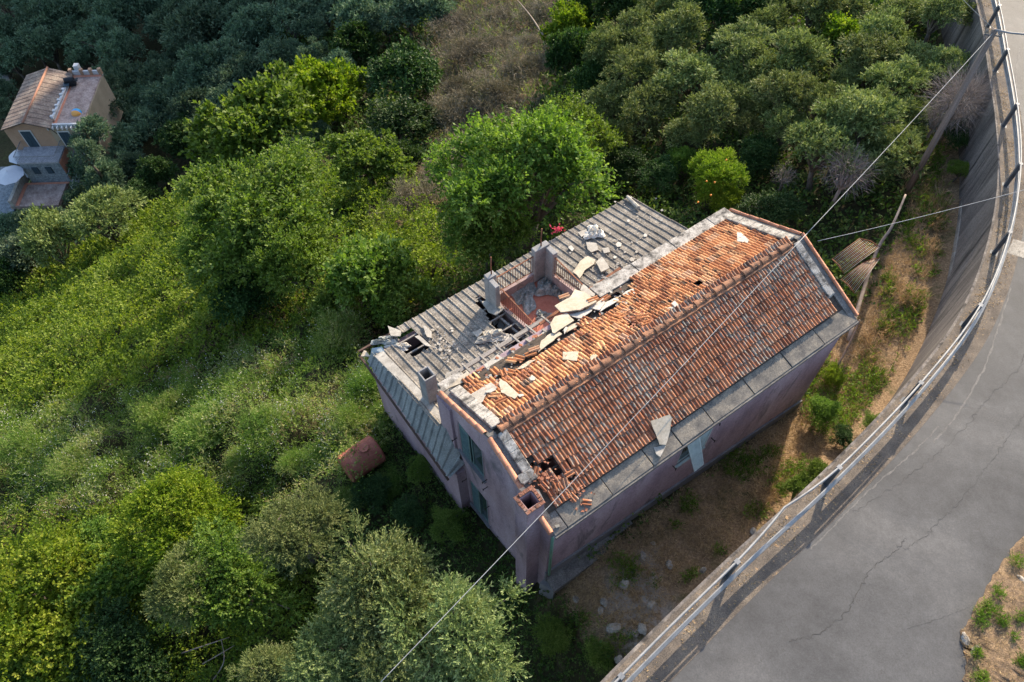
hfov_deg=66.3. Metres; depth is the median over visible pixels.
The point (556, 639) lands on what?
green shrub
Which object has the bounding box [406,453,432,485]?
green shrub
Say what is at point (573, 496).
loose roof tile
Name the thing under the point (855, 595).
road crack
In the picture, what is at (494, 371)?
loose roof tile
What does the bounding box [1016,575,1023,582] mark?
stone
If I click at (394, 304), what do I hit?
fig bush
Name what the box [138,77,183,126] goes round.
olive tree
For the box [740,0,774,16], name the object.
evergreen tree
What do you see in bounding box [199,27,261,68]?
olive tree
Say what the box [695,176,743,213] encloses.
citrus tree
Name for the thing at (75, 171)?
olive tree
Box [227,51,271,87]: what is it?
olive tree
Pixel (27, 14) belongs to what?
olive tree
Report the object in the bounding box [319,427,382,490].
climbing vine
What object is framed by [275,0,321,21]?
olive tree
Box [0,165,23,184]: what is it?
parasol
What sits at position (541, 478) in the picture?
tile crumbs
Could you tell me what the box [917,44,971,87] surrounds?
olive tree
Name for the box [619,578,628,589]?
stone
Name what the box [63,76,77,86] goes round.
barbecue
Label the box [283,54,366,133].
broadleaf tree
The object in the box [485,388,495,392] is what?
broken slab
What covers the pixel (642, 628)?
stone
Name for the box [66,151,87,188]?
outdoor stair
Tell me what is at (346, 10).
olive tree
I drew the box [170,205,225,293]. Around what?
broadleaf tree
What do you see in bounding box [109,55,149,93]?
olive tree
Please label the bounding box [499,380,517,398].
broken slab
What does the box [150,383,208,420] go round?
weed tuft
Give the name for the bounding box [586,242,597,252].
broken slab
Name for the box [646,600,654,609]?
stone
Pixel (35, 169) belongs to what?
window
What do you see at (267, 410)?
weed tuft
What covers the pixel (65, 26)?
olive tree
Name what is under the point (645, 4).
olive tree
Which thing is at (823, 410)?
green shrub
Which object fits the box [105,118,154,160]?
olive tree
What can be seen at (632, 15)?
olive tree
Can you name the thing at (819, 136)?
olive tree
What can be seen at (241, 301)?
evergreen shrub
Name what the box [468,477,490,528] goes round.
window
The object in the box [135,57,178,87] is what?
olive tree
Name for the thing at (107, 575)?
green shrub
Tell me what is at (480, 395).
broken slab
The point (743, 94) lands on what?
olive tree
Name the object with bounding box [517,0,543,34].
dead branch
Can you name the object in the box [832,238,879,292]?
rusty pergola
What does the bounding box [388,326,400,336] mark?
broken slab
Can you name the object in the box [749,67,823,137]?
olive tree
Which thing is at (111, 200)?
olive tree
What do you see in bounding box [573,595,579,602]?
stone
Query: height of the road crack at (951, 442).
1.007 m
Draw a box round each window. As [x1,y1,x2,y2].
[18,130,40,146]
[31,167,40,173]
[44,167,53,173]
[56,131,74,146]
[456,419,486,483]
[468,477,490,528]
[675,428,712,471]
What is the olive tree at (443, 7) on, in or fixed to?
on the ground at (902, 366)
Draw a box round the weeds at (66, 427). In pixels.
[0,314,396,527]
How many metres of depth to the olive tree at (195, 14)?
101.03 m
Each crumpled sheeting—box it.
[370,335,398,344]
[384,342,410,350]
[512,282,535,314]
[534,275,557,295]
[536,309,551,319]
[551,286,565,301]
[583,224,604,239]
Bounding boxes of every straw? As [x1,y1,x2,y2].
[555,130,953,655]
[961,542,1023,681]
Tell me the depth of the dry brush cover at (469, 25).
65.43 m
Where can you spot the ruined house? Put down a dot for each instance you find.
(749, 369)
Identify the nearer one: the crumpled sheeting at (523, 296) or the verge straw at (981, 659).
the verge straw at (981, 659)
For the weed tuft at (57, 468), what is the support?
on the ground at (902, 366)
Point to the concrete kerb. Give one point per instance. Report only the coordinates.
(955, 239)
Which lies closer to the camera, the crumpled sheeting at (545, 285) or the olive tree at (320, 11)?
the crumpled sheeting at (545, 285)
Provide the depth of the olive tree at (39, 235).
71.98 m
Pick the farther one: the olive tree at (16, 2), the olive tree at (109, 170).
the olive tree at (16, 2)
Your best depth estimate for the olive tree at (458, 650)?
18.85 m
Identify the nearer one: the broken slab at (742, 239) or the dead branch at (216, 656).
the broken slab at (742, 239)
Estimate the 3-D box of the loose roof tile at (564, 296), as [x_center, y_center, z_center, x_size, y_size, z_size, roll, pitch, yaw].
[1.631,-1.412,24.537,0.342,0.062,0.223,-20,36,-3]
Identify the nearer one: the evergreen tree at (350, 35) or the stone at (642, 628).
the stone at (642, 628)
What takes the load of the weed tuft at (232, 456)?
on the ground at (902, 366)
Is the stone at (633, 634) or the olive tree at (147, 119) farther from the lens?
the olive tree at (147, 119)
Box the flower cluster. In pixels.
[549,223,564,233]
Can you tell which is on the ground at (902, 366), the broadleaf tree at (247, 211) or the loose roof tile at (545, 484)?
the broadleaf tree at (247, 211)
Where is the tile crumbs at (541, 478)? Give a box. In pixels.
[469,288,657,511]
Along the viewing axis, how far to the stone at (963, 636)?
19.37 m
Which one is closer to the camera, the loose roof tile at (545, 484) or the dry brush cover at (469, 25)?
the loose roof tile at (545, 484)
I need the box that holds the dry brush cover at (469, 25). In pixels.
[357,0,560,227]
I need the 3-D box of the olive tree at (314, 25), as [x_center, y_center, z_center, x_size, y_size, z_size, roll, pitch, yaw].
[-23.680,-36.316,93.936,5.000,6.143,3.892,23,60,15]
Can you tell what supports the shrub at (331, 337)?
on the ground at (902, 366)
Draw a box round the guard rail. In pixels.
[611,0,1022,681]
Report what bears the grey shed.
on the ground at (902, 366)
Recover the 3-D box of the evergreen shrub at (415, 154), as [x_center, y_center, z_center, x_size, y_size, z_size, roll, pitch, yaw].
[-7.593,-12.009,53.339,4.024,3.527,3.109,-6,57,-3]
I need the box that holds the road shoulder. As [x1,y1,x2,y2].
[606,0,1023,681]
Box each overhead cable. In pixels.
[381,236,804,681]
[808,33,992,231]
[819,190,1021,240]
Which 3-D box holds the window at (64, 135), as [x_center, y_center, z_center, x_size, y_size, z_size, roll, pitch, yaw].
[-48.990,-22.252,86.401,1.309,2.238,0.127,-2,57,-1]
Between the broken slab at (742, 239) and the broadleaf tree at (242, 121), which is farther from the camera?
the broadleaf tree at (242, 121)
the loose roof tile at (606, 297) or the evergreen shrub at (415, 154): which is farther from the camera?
the evergreen shrub at (415, 154)
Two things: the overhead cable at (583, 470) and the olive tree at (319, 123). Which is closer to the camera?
the overhead cable at (583, 470)
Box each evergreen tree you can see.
[150,112,203,160]
[330,17,378,65]
[363,34,444,97]
[544,26,596,91]
[566,0,608,26]
[567,56,614,96]
[591,0,648,24]
[688,0,710,21]
[694,0,751,28]
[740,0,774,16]
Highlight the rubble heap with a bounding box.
[475,329,509,343]
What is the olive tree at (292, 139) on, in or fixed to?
on the ground at (902, 366)
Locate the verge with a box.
[960,536,1023,681]
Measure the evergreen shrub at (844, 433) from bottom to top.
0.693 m
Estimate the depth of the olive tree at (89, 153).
80.34 m
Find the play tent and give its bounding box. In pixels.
[71,108,81,116]
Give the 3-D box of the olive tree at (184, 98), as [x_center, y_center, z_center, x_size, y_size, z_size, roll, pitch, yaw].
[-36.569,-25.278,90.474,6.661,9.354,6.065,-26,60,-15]
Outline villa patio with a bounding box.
[0,166,68,228]
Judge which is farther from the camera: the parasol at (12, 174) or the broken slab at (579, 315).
the parasol at (12, 174)
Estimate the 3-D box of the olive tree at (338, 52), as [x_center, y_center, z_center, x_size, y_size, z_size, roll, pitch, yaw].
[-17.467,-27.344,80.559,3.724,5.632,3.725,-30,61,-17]
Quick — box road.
[671,0,1023,681]
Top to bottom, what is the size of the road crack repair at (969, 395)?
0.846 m
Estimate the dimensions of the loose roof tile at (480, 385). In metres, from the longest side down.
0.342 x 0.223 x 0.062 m
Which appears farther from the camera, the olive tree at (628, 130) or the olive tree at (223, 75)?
the olive tree at (223, 75)
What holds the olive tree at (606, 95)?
on the ground at (902, 366)
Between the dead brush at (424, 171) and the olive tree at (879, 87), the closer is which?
the olive tree at (879, 87)
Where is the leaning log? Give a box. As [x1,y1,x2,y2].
[846,194,906,341]
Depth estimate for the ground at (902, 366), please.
32.07 m
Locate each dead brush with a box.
[389,174,445,218]
[414,158,452,188]
[423,7,474,44]
[424,90,491,134]
[440,32,486,74]
[441,74,475,101]
[444,131,473,164]
[446,73,527,120]
[464,67,491,82]
[467,31,516,56]
[472,1,518,30]
[486,87,532,111]
[497,48,546,84]
[510,0,548,29]
[510,31,542,50]
[529,92,547,106]
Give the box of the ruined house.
[358,195,858,600]
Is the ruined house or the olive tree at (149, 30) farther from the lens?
the olive tree at (149, 30)
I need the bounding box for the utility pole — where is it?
[901,28,1023,196]
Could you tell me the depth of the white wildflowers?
35.93 m
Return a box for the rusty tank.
[337,436,385,482]
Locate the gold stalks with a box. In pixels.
[0,272,388,553]
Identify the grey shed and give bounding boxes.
[0,72,12,80]
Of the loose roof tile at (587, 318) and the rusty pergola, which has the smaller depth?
the loose roof tile at (587, 318)
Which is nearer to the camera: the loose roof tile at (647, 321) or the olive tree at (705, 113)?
the loose roof tile at (647, 321)
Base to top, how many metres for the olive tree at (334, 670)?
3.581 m
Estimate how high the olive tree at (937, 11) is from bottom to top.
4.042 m
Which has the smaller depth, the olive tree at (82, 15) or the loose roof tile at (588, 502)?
the loose roof tile at (588, 502)
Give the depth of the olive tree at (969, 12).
39.40 m
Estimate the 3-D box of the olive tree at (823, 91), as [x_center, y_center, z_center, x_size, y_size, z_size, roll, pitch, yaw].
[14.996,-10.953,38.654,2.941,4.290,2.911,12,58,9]
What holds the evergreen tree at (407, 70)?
on the ground at (902, 366)
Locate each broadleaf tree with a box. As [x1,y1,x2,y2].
[168,130,357,313]
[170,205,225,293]
[177,58,318,173]
[220,208,338,300]
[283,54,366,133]
[421,100,628,254]
[433,167,541,271]
[529,89,627,198]
[538,0,594,51]
[818,10,869,54]
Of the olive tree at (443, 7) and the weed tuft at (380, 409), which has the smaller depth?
the weed tuft at (380, 409)
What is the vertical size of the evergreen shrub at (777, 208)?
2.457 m
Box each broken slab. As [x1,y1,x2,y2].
[361,350,369,356]
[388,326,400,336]
[415,335,432,347]
[423,326,431,337]
[445,370,464,378]
[445,371,469,390]
[471,382,496,402]
[472,329,482,336]
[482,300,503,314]
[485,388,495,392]
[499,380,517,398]
[517,359,536,369]
[517,472,529,483]
[538,332,561,351]
[550,313,573,333]
[555,289,596,312]
[562,351,577,360]
[566,322,579,332]
[569,309,591,318]
[573,256,594,278]
[578,230,586,237]
[580,284,594,296]
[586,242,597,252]
[589,298,604,310]
[596,257,608,271]
[600,297,618,311]
[602,247,609,253]
[650,415,671,444]
[653,445,665,456]
[737,232,748,242]
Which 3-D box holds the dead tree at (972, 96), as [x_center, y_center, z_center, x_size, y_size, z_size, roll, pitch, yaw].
[20.428,-10.761,35.791,4.580,4.647,4.248,-1,57,0]
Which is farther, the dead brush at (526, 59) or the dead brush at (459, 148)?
the dead brush at (526, 59)
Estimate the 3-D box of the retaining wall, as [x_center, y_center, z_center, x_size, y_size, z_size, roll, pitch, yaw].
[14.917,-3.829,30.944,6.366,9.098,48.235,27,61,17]
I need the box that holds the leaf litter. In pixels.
[625,0,1023,680]
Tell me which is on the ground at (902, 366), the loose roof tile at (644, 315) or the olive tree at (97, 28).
the olive tree at (97, 28)
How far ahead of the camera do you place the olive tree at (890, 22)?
41.32 m
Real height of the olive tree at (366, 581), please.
5.038 m
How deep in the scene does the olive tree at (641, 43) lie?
47.96 m
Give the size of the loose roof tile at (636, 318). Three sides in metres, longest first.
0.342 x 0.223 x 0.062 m
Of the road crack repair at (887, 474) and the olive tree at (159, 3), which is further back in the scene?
the olive tree at (159, 3)
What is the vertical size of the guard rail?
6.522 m
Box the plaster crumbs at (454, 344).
[416,196,663,385]
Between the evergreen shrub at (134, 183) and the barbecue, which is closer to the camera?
the evergreen shrub at (134, 183)
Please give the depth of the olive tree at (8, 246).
76.03 m
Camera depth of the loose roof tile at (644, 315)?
22.94 m
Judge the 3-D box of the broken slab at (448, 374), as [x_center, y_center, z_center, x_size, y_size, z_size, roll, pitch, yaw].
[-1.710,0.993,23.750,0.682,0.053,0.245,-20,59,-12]
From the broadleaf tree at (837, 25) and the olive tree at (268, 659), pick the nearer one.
the olive tree at (268, 659)
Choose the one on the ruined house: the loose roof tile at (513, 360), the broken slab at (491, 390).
the loose roof tile at (513, 360)
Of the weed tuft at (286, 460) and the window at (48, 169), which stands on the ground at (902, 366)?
the weed tuft at (286, 460)
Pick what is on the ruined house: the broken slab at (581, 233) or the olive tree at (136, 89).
the broken slab at (581, 233)
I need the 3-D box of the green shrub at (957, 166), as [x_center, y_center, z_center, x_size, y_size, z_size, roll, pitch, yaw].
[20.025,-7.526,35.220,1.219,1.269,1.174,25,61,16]
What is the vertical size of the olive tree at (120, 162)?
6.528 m
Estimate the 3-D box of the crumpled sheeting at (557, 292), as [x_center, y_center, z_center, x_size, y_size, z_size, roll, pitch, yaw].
[1.806,-1.944,28.507,0.791,0.374,0.851,-39,65,-22]
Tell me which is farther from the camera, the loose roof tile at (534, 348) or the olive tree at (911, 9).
the olive tree at (911, 9)
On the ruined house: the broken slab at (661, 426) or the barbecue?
the broken slab at (661, 426)
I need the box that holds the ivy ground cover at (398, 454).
[324,398,614,681]
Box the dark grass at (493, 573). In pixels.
[330,398,626,680]
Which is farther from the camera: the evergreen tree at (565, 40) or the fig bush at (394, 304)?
the evergreen tree at (565, 40)
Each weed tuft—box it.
[0,422,57,481]
[37,437,99,485]
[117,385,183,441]
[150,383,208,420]
[163,385,243,461]
[219,444,248,478]
[226,398,291,458]
[274,440,315,478]
[299,439,335,476]
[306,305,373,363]
[329,393,384,451]
[329,479,370,516]
[335,364,379,406]
[360,401,392,430]
[373,461,403,504]
[580,628,616,677]
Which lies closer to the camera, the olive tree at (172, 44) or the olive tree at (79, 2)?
the olive tree at (172, 44)
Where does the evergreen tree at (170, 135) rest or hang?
on the ground at (902, 366)
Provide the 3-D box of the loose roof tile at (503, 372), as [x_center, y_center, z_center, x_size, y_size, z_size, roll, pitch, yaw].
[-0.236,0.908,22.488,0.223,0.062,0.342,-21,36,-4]
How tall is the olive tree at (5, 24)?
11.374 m
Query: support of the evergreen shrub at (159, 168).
on the ground at (902, 366)
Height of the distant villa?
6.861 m
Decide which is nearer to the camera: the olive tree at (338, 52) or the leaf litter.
the leaf litter
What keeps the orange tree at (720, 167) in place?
on the ground at (902, 366)
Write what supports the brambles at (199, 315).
on the ground at (902, 366)
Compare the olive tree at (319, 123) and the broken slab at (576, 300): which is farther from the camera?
the olive tree at (319, 123)
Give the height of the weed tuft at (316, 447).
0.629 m
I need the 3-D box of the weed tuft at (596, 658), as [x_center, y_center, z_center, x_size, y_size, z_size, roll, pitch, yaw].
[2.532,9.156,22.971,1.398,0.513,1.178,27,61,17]
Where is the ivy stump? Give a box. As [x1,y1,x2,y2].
[666,145,696,178]
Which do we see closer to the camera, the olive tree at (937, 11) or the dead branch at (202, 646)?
the dead branch at (202, 646)
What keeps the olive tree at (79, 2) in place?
on the ground at (902, 366)
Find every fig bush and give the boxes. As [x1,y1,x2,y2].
[306,280,360,324]
[319,229,420,319]
[369,268,437,328]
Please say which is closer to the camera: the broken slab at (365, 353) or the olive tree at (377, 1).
the broken slab at (365, 353)
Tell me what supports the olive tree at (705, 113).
on the ground at (902, 366)
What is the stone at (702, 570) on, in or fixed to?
on the ground at (902, 366)
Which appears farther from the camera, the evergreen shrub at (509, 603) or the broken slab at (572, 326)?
the evergreen shrub at (509, 603)
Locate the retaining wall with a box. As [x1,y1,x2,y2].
[601,0,999,681]
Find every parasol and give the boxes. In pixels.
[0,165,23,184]
[9,149,21,163]
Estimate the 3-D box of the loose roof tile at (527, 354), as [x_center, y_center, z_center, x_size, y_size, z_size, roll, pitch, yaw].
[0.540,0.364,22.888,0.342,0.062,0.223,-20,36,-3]
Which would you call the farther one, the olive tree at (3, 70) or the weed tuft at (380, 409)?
the olive tree at (3, 70)
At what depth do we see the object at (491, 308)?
27.61 m
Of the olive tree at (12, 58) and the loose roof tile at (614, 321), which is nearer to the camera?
the loose roof tile at (614, 321)
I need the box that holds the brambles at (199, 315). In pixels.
[0,161,466,681]
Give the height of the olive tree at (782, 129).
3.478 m
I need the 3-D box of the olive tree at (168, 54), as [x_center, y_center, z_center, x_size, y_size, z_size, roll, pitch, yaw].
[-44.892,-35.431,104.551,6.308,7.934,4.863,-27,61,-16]
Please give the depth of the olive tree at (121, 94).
96.48 m
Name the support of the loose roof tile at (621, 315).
on the ruined house
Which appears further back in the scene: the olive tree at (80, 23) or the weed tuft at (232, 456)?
the olive tree at (80, 23)
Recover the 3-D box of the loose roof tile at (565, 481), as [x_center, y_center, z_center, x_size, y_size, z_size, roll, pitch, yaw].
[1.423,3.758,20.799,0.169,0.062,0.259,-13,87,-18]
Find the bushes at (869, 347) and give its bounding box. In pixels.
[744,140,961,516]
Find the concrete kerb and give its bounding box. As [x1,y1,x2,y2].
[883,203,961,409]
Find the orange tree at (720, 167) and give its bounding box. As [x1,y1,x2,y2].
[686,145,749,204]
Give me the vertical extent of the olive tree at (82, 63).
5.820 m
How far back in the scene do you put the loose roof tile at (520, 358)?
22.83 m
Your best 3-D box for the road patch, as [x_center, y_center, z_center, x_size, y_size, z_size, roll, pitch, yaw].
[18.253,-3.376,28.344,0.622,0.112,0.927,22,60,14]
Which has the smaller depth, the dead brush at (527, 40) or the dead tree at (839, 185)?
the dead tree at (839, 185)
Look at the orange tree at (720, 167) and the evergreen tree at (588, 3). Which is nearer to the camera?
the orange tree at (720, 167)
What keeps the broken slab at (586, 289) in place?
on the ruined house
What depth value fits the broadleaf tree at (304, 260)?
38.26 m
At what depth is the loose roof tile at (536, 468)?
20.66 m
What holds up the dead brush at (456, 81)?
on the ground at (902, 366)
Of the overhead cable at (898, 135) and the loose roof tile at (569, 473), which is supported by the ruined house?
the loose roof tile at (569, 473)
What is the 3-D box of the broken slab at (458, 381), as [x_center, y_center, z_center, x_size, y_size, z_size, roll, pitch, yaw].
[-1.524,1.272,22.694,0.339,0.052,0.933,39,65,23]
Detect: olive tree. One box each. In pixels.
[0,0,15,17]
[0,9,20,44]
[0,35,36,78]
[0,55,16,76]
[0,76,18,101]
[0,98,13,120]
[0,209,22,237]
[0,229,43,277]
[8,204,43,231]
[10,0,41,20]
[10,3,21,18]
[10,3,52,35]
[11,21,59,66]
[15,203,82,268]
[21,25,72,70]
[27,0,76,30]
[50,206,70,225]
[51,14,82,53]
[52,0,92,24]
[55,183,148,246]
[60,30,96,66]
[61,181,94,207]
[63,47,96,69]
[65,14,134,67]
[65,155,114,185]
[66,136,105,178]
[67,113,115,157]
[68,0,115,12]
[75,2,110,31]
[81,158,128,192]
[89,0,139,33]
[91,64,122,88]
[94,57,117,89]
[95,26,147,64]
[101,149,136,184]
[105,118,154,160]
[108,98,126,118]
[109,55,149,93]
[112,87,138,122]
[118,149,147,181]
[124,105,151,127]
[125,0,163,27]
[127,80,160,106]
[131,105,172,140]
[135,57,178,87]
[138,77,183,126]
[140,537,227,636]
[141,13,164,42]
[145,0,188,29]
[146,43,182,69]
[154,0,171,8]
[157,0,223,50]
[158,20,219,61]
[161,62,210,93]
[164,85,209,119]
[174,41,223,88]
[183,108,221,135]
[189,0,233,9]
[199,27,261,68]
[200,56,247,89]
[200,78,241,109]
[201,5,225,46]
[212,0,265,30]
[218,15,276,65]
[224,639,295,681]
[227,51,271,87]
[230,2,276,49]
[232,477,355,579]
[254,34,296,76]
[257,0,276,16]
[260,0,315,40]
[266,136,311,167]
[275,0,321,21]
[277,583,406,681]
[280,37,308,57]
[290,14,328,42]
[295,35,330,61]
[306,119,332,139]
[309,0,341,28]
[313,508,457,670]
[317,0,347,17]
[320,46,357,67]
[325,0,379,35]
[343,623,452,681]
[354,61,386,88]
[361,0,390,9]
[361,0,403,41]
[372,560,536,681]
[377,0,433,39]
[412,0,457,32]
[575,77,635,143]
[580,20,624,68]
[596,116,634,146]
[598,42,663,112]
[614,4,657,65]
[617,79,685,144]
[635,32,696,75]
[636,0,673,23]
[644,0,708,78]
[647,0,687,12]
[650,47,740,116]
[662,115,718,149]
[677,78,737,150]
[708,14,774,62]
[716,34,782,88]
[721,64,773,126]
[726,103,766,145]
[746,0,792,43]
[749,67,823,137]
[759,101,810,157]
[765,0,807,32]
[770,25,834,78]
[782,116,863,196]
[790,0,849,34]
[791,80,845,121]
[809,79,907,175]
[820,0,880,45]
[827,61,861,91]
[832,28,904,88]
[842,82,905,133]
[843,121,929,185]
[857,4,913,41]
[857,52,934,98]
[878,0,930,31]
[879,37,942,87]
[889,91,930,144]
[916,0,967,45]
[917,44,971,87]
[957,0,977,26]
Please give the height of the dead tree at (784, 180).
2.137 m
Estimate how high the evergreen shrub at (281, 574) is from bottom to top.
2.480 m
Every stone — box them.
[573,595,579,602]
[598,606,603,613]
[600,598,607,606]
[606,623,620,632]
[614,654,622,663]
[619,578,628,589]
[628,629,638,637]
[638,623,646,634]
[639,551,647,561]
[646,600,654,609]
[666,560,672,568]
[699,567,705,573]
[750,527,756,534]
[961,632,969,645]
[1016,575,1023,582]
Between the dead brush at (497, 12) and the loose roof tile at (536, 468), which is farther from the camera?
the dead brush at (497, 12)
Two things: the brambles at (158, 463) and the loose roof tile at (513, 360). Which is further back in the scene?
the brambles at (158, 463)
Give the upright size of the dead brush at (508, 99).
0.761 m
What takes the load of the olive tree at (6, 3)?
on the ground at (902, 366)
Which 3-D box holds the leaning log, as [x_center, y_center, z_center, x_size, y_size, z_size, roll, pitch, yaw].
[14.651,-3.049,31.653,0.328,1.964,6.831,23,60,15]
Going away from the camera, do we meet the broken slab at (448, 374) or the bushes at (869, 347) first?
the broken slab at (448, 374)
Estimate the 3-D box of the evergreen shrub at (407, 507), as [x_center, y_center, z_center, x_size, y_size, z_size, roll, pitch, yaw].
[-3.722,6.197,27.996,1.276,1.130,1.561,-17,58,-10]
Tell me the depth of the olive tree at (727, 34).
43.07 m
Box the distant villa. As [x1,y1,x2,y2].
[0,63,122,182]
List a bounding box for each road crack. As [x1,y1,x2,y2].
[789,539,906,641]
[854,354,1023,510]
[909,416,1023,546]
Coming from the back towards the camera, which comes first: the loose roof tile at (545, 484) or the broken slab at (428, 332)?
the broken slab at (428, 332)
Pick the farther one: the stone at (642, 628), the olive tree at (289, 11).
the olive tree at (289, 11)
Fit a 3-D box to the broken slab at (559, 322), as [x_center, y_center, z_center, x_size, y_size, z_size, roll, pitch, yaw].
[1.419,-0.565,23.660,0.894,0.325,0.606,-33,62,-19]
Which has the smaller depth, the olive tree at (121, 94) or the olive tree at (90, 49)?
the olive tree at (121, 94)
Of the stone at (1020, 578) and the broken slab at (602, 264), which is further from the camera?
the broken slab at (602, 264)
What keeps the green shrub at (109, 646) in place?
on the ground at (902, 366)
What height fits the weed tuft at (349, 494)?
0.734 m
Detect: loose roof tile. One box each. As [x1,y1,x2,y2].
[476,381,487,386]
[488,392,500,398]
[489,366,499,375]
[495,396,507,404]
[499,368,508,376]
[505,357,516,363]
[506,368,515,375]
[513,354,524,361]
[524,351,536,357]
[528,345,539,352]
[533,466,539,476]
[539,481,548,490]
[553,483,561,493]
[558,292,569,299]
[561,477,568,487]
[564,469,574,478]
[569,492,578,502]
[580,316,591,321]
[582,499,591,505]
[587,295,599,302]
[600,294,610,301]
[611,318,622,324]
[616,311,627,318]
[630,315,642,321]
[637,313,648,317]
[640,319,651,325]
[670,279,682,284]
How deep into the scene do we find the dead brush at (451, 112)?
55.49 m
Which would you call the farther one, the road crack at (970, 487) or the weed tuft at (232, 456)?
the weed tuft at (232, 456)
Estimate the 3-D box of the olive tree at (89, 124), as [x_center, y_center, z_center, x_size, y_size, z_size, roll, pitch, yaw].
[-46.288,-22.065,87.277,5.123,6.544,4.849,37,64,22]
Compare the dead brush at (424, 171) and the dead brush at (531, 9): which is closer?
the dead brush at (424, 171)
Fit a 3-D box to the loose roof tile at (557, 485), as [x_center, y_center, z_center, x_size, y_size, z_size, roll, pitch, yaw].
[1.206,3.884,20.717,0.169,0.062,0.259,-19,88,-18]
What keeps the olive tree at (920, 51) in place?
on the ground at (902, 366)
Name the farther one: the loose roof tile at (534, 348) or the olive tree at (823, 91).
the olive tree at (823, 91)
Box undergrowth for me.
[0,0,960,681]
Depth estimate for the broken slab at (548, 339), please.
23.16 m
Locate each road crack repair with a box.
[811,426,938,549]
[933,288,1011,442]
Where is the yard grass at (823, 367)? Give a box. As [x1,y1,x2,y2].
[567,133,952,656]
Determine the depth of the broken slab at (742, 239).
24.82 m
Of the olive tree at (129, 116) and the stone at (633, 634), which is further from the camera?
the olive tree at (129, 116)
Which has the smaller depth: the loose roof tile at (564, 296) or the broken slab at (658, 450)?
the broken slab at (658, 450)
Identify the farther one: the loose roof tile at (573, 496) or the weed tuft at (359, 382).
the weed tuft at (359, 382)
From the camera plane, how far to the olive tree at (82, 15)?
124.74 m
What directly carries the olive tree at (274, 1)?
on the ground at (902, 366)
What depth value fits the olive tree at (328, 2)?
93.70 m
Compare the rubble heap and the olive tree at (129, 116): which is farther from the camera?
the olive tree at (129, 116)
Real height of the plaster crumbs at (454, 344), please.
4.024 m
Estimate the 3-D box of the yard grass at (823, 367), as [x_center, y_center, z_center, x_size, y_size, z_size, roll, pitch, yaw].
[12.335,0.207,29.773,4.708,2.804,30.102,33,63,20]
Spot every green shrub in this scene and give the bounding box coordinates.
[0,599,100,681]
[47,512,166,618]
[63,592,174,681]
[159,513,311,633]
[312,127,417,191]
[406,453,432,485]
[429,505,467,542]
[531,611,574,657]
[775,472,810,497]
[798,456,827,486]
[808,393,843,427]
[858,408,879,430]
[946,159,969,181]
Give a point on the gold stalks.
(372, 331)
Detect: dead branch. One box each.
[181,637,228,653]
[202,645,234,664]
[213,640,224,679]
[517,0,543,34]
[837,320,859,364]
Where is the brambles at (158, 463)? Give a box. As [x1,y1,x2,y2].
[0,321,387,514]
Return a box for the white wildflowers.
[0,317,381,514]
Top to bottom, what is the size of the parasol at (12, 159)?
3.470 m
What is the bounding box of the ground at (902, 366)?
[0,0,959,681]
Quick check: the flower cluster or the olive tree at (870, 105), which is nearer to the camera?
the flower cluster
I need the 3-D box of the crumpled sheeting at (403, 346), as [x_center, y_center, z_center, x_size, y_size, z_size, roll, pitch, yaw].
[-3.990,0.176,27.182,0.961,0.223,0.398,-1,57,0]
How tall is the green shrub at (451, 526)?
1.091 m
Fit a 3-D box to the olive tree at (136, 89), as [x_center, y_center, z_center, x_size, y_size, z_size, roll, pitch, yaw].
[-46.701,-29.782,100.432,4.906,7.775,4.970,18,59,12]
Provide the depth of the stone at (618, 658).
22.99 m
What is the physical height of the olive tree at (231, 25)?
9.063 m
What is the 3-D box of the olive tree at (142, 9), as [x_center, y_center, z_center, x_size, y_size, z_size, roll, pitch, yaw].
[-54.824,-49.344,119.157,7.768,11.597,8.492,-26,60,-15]
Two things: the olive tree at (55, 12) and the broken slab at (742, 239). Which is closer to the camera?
the broken slab at (742, 239)
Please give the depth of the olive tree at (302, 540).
23.91 m
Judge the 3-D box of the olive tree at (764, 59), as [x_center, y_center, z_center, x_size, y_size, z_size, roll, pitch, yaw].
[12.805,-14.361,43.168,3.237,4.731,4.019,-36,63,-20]
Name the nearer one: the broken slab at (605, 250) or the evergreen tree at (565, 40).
the broken slab at (605, 250)
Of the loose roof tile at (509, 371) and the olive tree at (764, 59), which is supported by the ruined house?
the loose roof tile at (509, 371)
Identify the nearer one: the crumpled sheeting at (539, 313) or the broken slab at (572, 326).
the broken slab at (572, 326)
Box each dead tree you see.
[770,161,797,192]
[815,141,885,212]
[911,58,1006,142]
[919,94,962,145]
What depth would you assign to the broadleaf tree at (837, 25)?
43.27 m
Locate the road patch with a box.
[1007,239,1023,257]
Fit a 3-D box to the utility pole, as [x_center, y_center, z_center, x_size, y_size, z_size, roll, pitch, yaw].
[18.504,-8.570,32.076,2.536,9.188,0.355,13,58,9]
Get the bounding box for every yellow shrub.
[0,513,168,681]
[102,459,249,580]
[818,361,844,386]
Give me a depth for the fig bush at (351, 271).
35.86 m
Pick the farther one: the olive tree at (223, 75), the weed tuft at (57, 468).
the olive tree at (223, 75)
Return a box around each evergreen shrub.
[0,255,28,297]
[123,177,162,210]
[133,153,180,189]
[206,255,296,327]
[248,522,341,587]
[350,472,393,516]
[364,93,446,151]
[378,138,428,175]
[389,491,427,534]
[496,590,526,620]
[607,144,649,184]
[635,152,682,196]
[732,187,806,224]
[737,132,783,178]
[829,423,853,448]
[935,112,969,150]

